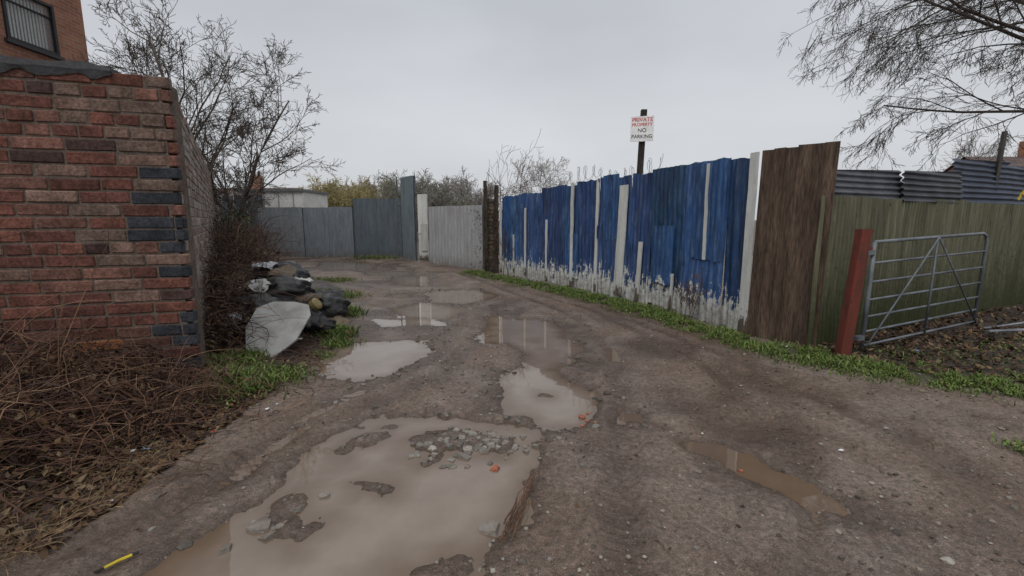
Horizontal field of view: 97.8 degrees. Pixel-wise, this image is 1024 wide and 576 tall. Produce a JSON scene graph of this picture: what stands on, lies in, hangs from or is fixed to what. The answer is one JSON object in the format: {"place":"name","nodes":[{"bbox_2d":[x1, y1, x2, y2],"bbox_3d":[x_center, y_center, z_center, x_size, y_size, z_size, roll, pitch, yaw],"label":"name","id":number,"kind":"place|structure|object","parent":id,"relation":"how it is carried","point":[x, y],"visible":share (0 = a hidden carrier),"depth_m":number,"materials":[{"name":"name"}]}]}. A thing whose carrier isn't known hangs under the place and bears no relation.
{"place":"outdoors","nodes":[
{"label":"outdoors","id":0,"kind":"place"},
{"bbox_2d":[0,220,1023,575],"bbox_3d":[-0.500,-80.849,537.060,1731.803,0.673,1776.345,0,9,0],"label":"ground","id":1,"kind":"structure","parent":0,"point":[640,492],"depth_m":3.04,"materials":[{"name":"brown soil"}]},
{"bbox_2d":[25,0,52,50],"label":"end walls","id":2,"kind":"structure","parent":1,"relation":"on","point":[48,34],"depth_m":15.14,"materials":[{"name":"brick"}]},
{"bbox_2d":[5,0,41,46],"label":"room back","id":3,"kind":"object","parent":2,"relation":"attached to","point":[22,22],"depth_m":13.71,"materials":[{"name":"grey"}]},
{"bbox_2d":[0,0,88,62],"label":"side wall","id":4,"kind":"structure","parent":2,"relation":"attached to","point":[70,25],"depth_m":14.50,"materials":[{"name":"brick"}]},
{"bbox_2d":[1,0,64,60],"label":"window frame","id":5,"kind":"object","parent":4,"relation":"attached to","point":[54,53],"visible":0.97,"depth_m":13.69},
{"bbox_2d":[6,0,47,49],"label":"window blinds","id":6,"kind":"object","parent":5,"relation":"attached to","point":[20,21],"depth_m":13.50,"materials":[{"name":"grey plastic"}]},
{"bbox_2d":[943,157,1023,171],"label":"roof","id":7,"kind":"structure","parent":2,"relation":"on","point":[1016,161],"depth_m":32.53,"materials":[{"name":"tile"}]},
{"bbox_2d":[1017,141,1023,157],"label":"chimney","id":8,"kind":"object","parent":7,"relation":"on","point":[1021,150],"visible":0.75,"depth_m":32.91,"materials":[{"name":"brick"}]},
{"bbox_2d":[0,68,202,375],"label":"front bricks","id":9,"kind":"object","parent":1,"relation":"on","point":[165,220],"visible":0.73,"depth_m":3.84,"materials":[{"name":"red brick"}]},
{"bbox_2d":[0,55,119,78],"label":"felt capping","id":10,"kind":"object","parent":9,"relation":"on","point":[47,67],"visible":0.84,"depth_m":3.62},
{"bbox_2d":[0,413,208,573],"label":"dry straw","id":11,"kind":"object","parent":1,"relation":"on","point":[40,538],"visible":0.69,"depth_m":2.53,"materials":[{"name":"brown plant"}]},
{"bbox_2d":[0,75,219,369],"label":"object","id":12,"kind":"object","parent":1,"relation":"on","point":[186,204],"visible":0.1,"depth_m":3.87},
{"bbox_2d":[168,90,221,364],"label":"side bricks","id":13,"kind":"object","parent":12,"relation":"attached to","point":[190,145],"visible":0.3,"depth_m":6.11,"materials":[{"name":"brown brick"}]},
{"bbox_2d":[93,551,138,572],"bbox_3d":[-1.834,1.270,2.072,0.015,0.015,0.161,7,11,37],"label":"yellow marker pen","id":14,"kind":"object","parent":1,"relation":"on","point":[119,560],"visible":1,"depth_m":2.07,"materials":[{"name":"yellow plastic"}]},
{"bbox_2d":[0,189,289,548],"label":"dead bramble pile","id":15,"kind":"object","parent":1,"relation":"on","point":[36,397],"visible":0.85,"depth_m":3.29,"materials":[{"name":"brown plant"}]},
{"bbox_2d":[70,0,344,260],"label":"bare tree","id":16,"kind":"object","parent":1,"relation":"on","point":[242,129],"visible":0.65,"depth_m":13.38,"materials":[{"name":"brown plant"}]},
{"bbox_2d":[219,195,262,251],"bbox_3d":[-12.987,-2.982,21.060,4.896,2.744,0.104,6,10,34],"label":"dark sheet fence","id":17,"kind":"object","parent":1,"relation":"on","point":[225,204],"visible":0.1,"depth_m":20.42,"materials":[{"name":"grey metal"}]},
{"bbox_2d":[224,292,283,325],"bbox_3d":[-3.295,0.295,5.814,0.749,0.465,0.704,0,9,0],"label":"rubbish bag","id":18,"kind":"object","parent":1,"relation":"on","point":[257,303],"visible":0.3,"depth_m":5.60,"materials":[{"name":"black plastic"}]},
{"bbox_2d":[199,178,327,359],"bbox_3d":[-5.739,-1.008,9.339,3.142,2.352,11.665,-5,10,-29],"label":"bramble thicket","id":19,"kind":"object","parent":1,"relation":"on","point":[219,270],"visible":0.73,"depth_m":6.12,"materials":[{"name":"plant"}]},
{"bbox_2d":[246,302,310,357],"bbox_3d":[-2.781,0.491,5.266,0.681,0.547,0.762,0,9,0],"label":"broken white board","id":20,"kind":"object","parent":1,"relation":"on","point":[286,333],"visible":0.79,"depth_m":5.28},
{"bbox_2d":[249,261,310,279],"bbox_3d":[-3.652,-0.147,7.043,0.920,0.556,0.811,0,9,0],"label":"rubbish bag","id":21,"kind":"object","parent":1,"relation":"on","point":[300,272],"visible":0.23,"depth_m":6.89,"materials":[{"name":"black plastic"}]},
{"bbox_2d":[247,274,314,301],"bbox_3d":[-3.322,0.078,6.438,0.904,0.556,0.875,0,9,0],"label":"rubbish bag","id":22,"kind":"object","parent":1,"relation":"on","point":[293,287],"visible":0.48,"depth_m":6.18,"materials":[{"name":"black plastic"}]},
{"bbox_2d":[257,207,305,256],"bbox_3d":[-9.866,-2.377,19.140,2.426,2.130,0.089,3,9,17],"label":"grey steel hoarding","id":23,"kind":"object","parent":1,"relation":"on","point":[283,214],"visible":0.68,"depth_m":19.01,"materials":[{"name":"grey metal"}]},
{"bbox_2d":[234,189,329,222],"bbox_3d":[-12.200,-3.666,24.224,3.500,3.120,3.200,0,9,0],"label":"site cabin","id":24,"kind":"object","parent":1,"relation":"on","point":[302,198],"visible":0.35,"depth_m":22.61,"materials":[{"name":"white metal"}]},
{"bbox_2d":[263,193,293,207],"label":"drainpipes","id":25,"kind":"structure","parent":24,"relation":"in","point":[263,193],"depth_m":22.56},
{"bbox_2d":[229,261,349,336],"bbox_3d":[-3.050,0.123,6.283,1.404,0.906,1.847,-3,9,-17],"label":"crumpled sheeting","id":26,"kind":"object","parent":1,"relation":"on","point":[290,270],"visible":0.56,"depth_m":6.43,"materials":[{"name":"grey plastic"}]},
{"bbox_2d":[303,315,335,333],"bbox_3d":[-2.652,0.525,6.142,0.443,0.294,0.437,-3,9,-20],"label":"rubbish bag","id":27,"kind":"object","parent":1,"relation":"on","point":[327,322],"visible":0.48,"depth_m":6.01,"materials":[{"name":"black plastic"}]},
{"bbox_2d":[306,298,321,309],"bbox_3d":[-2.733,0.274,6.063,0.304,0.283,0.174,1,9,9],"label":"discarded drum","id":28,"kind":"object","parent":27,"relation":"on","point":[314,303],"visible":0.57,"depth_m":5.99,"materials":[{"name":"yellow plastic"}]},
{"bbox_2d":[302,207,355,256],"bbox_3d":[-7.712,-2.338,18.846,2.092,2.141,0.084,0,9,-3],"label":"grey steel hoarding","id":29,"kind":"object","parent":1,"relation":"on","point":[329,231],"visible":0.92,"depth_m":18.81,"materials":[{"name":"grey metal"}]},
{"bbox_2d":[309,292,350,317],"bbox_3d":[-2.791,0.331,6.655,0.720,0.524,0.680,0,9,0],"label":"rubbish bag","id":30,"kind":"object","parent":1,"relation":"on","point":[333,304],"visible":0.42,"depth_m":6.50,"materials":[{"name":"black plastic"}]},
{"bbox_2d":[211,205,502,271],"bbox_3d":[-4.380,-1.171,11.502,9.035,1.854,4.165,0,9,0],"label":"ivy","id":31,"kind":"object","parent":1,"relation":"on","point":[242,216],"visible":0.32,"depth_m":11.04,"materials":[{"name":"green plant"}]},
{"bbox_2d":[352,198,402,257],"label":"dark steel gate","id":32,"kind":"structure","parent":1,"relation":"on","point":[375,228],"depth_m":18.64,"materials":[{"name":"grey metal"}]},
{"bbox_2d":[400,175,417,260],"bbox_3d":[-4.065,-2.700,17.507,0.102,3.261,1.308,-6,11,-36],"label":"tall sheet panel","id":33,"kind":"object","parent":1,"relation":"on","point":[408,211],"visible":1,"depth_m":17.38,"materials":[{"name":"grey paint"}]},
{"bbox_2d":[147,288,676,555],"bbox_3d":[-0.578,0.661,5.548,4.766,0.272,9.544,2,9,10],"label":"broken concrete","id":34,"kind":"object","parent":1,"relation":"on","point":[489,528],"visible":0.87,"depth_m":3.19,"materials":[{"name":"concrete"}]},
{"bbox_2d":[417,194,428,260],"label":"boards","id":35,"kind":"object","parent":1,"relation":"on","point":[423,226],"visible":1,"depth_m":16.53,"materials":[{"name":"white paint"}]},
{"bbox_2d":[428,205,483,268],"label":"light grey corrugated gate","id":36,"kind":"structure","parent":1,"relation":"on","point":[451,237],"depth_m":14.93,"materials":[{"name":"metal"}]},
{"bbox_2d":[114,261,865,575],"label":"puddle water","id":37,"kind":"structure","parent":1,"relation":"on","point":[429,515],"depth_m":2.79,"materials":[{"name":"liquid"}]},
{"bbox_2d":[483,181,498,272],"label":"timber posts","id":38,"kind":"object","parent":1,"relation":"on","point":[496,203],"visible":0.79,"depth_m":12.95,"materials":[{"name":"brown wood"}]},
{"bbox_2d":[483,199,498,272],"bbox_3d":[-0.610,-1.527,13.281,0.450,2.197,0.451,0,9,0],"label":"masonry","id":39,"kind":"object","parent":1,"relation":"on","point":[490,203],"visible":0.48,"depth_m":13.07,"materials":[{"name":"brick"}]},
{"bbox_2d":[8,308,999,550],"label":"fallen sticks","id":40,"kind":"object","parent":1,"relation":"on","point":[521,499],"visible":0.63,"depth_m":2.85,"materials":[{"name":"brown wood"}]},
{"bbox_2d":[0,244,1023,575],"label":"dead leaves","id":41,"kind":"object","parent":1,"relation":"on","point":[48,510],"visible":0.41,"depth_m":3.14,"materials":[{"name":"brown plant"}]},
{"bbox_2d":[111,275,918,562],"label":"litter","id":42,"kind":"object","parent":1,"relation":"on","point":[327,355],"visible":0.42,"depth_m":3.30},
{"bbox_2d":[113,254,1023,455],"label":"grass tufts","id":43,"kind":"object","parent":1,"relation":"on","point":[337,334],"visible":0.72,"depth_m":4.70,"materials":[{"name":"green plant"}]},
{"bbox_2d":[472,134,706,319],"bbox_3d":[1.165,-2.063,10.409,1.712,4.135,8.729,-4,9,-22],"label":"sapling","id":44,"kind":"object","parent":1,"relation":"on","point":[681,293],"visible":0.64,"depth_m":12.33,"materials":[{"name":"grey plant"}]},
{"bbox_2d":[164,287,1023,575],"bbox_3d":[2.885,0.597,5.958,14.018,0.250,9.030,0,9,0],"label":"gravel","id":45,"kind":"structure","parent":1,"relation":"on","point":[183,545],"depth_m":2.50,"materials":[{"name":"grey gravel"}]},
{"bbox_2d":[215,128,1018,239],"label":"distant trees","id":46,"kind":"object","parent":1,"relation":"on","point":[442,194],"visible":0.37,"depth_m":39.26,"materials":[{"name":"brown plant"}]},
{"bbox_2d":[490,412,762,514],"bbox_3d":[-0.469,1.056,3.522,4.161,0.073,1.068,3,9,17],"label":"brick rubble","id":47,"kind":"object","parent":1,"relation":"on","point":[495,468],"visible":0.89,"depth_m":2.90,"materials":[{"name":"brick"}]},
{"bbox_2d":[500,152,759,334],"bbox_3d":[1.677,-1.090,9.478,0.619,2.487,7.829,-4,10,-26],"label":"blue corrugated fence","id":48,"kind":"object","parent":1,"relation":"on","point":[655,235],"visible":0.98,"depth_m":7.99,"materials":[{"name":"metal"}]},
{"bbox_2d":[569,158,662,183],"bbox_3d":[1.954,-2.265,8.815,0.222,0.502,2.813,-4,10,-27],"label":"barbed wire","id":49,"kind":"object","parent":48,"relation":"attached to","point":[593,168],"visible":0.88,"depth_m":8.78,"materials":[{"name":"grey metal"}]},
{"bbox_2d":[630,109,654,173],"bbox_3d":[2.440,-1.518,8.600,0.420,3.661,0.165,2,9,15],"label":"private property sign","id":50,"kind":"object","parent":1,"relation":"on","point":[642,129],"visible":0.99,"depth_m":8.32,"materials":[{"name":"white wood"}]},
{"bbox_2d":[457,269,1023,405],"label":"grass verge","id":51,"kind":"object","parent":1,"relation":"on","point":[810,356],"depth_m":5.03,"materials":[{"name":"green plant"}]},
{"bbox_2d":[746,141,840,347],"bbox_3d":[3.501,-0.517,5.629,0.135,2.467,0.852,-8,12,-41],"label":"timber board fence","id":52,"kind":"object","parent":1,"relation":"on","point":[796,184],"visible":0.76,"depth_m":5.57,"materials":[{"name":"brown wood"}]},
{"bbox_2d":[834,229,872,355],"bbox_3d":[3.766,0.158,4.920,0.252,1.603,0.100,0,9,0],"label":"red steel post","id":53,"kind":"object","parent":1,"relation":"on","point":[861,248],"visible":0.74,"depth_m":4.87,"materials":[{"name":"metal"}]},
{"bbox_2d":[854,232,988,348],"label":"field gate","id":54,"kind":"structure","parent":53,"relation":"attached to","point":[868,299],"depth_m":5.28,"materials":[{"name":"grey metal"}]},
{"bbox_2d":[776,0,1023,170],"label":"overhanging bare tree","id":55,"kind":"object","parent":1,"relation":"on","point":[965,11],"visible":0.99,"depth_m":9.10,"materials":[{"name":"brown plant"}]},
{"bbox_2d":[806,158,1023,347],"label":"green corrugated fence","id":56,"kind":"object","parent":1,"relation":"on","point":[964,196],"visible":0.84,"depth_m":6.32,"materials":[{"name":"green metal"}]},
{"bbox_2d":[1017,190,1023,199],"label":"yellow tape","id":57,"kind":"object","parent":56,"relation":"attached to","point":[1020,195],"visible":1,"depth_m":7.06,"materials":[{"name":"yellow plastic"}]},
{"bbox_2d":[994,131,1007,190],"bbox_3d":[7.850,-1.028,7.379,0.140,3.000,0.120,0,9,0],"label":"metal post","id":58,"kind":"object","parent":1,"relation":"on","point":[1001,149],"visible":0.18,"depth_m":7.20,"materials":[{"name":"grey metal"}]},
{"bbox_2d":[983,322,1023,332],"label":"discarded metal tube","id":59,"kind":"object","parent":1,"relation":"on","point":[1005,330],"visible":0.85,"depth_m":5.93,"materials":[{"name":"grey metal"}]},
{"bbox_2d":[81,0,1023,219],"label":"sky","id":60,"kind":"structure","parent":0,"point":[441,86],"materials":[{"name":"grey"}]},
{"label":"walls","id":61,"kind":"object","parent":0,"visible":0},
{"bbox_2d":[217,188,297,208],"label":"roof","id":62,"kind":"structure","parent":61,"relation":"on","point":[243,188],"depth_m":40.72,"materials":[{"name":"tile"}]},
{"bbox_2d":[252,175,263,188],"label":"chimney","id":63,"kind":"object","parent":62,"relation":"on","point":[261,176],"visible":0.36,"depth_m":40.75,"materials":[{"name":"brick"}]}
]}

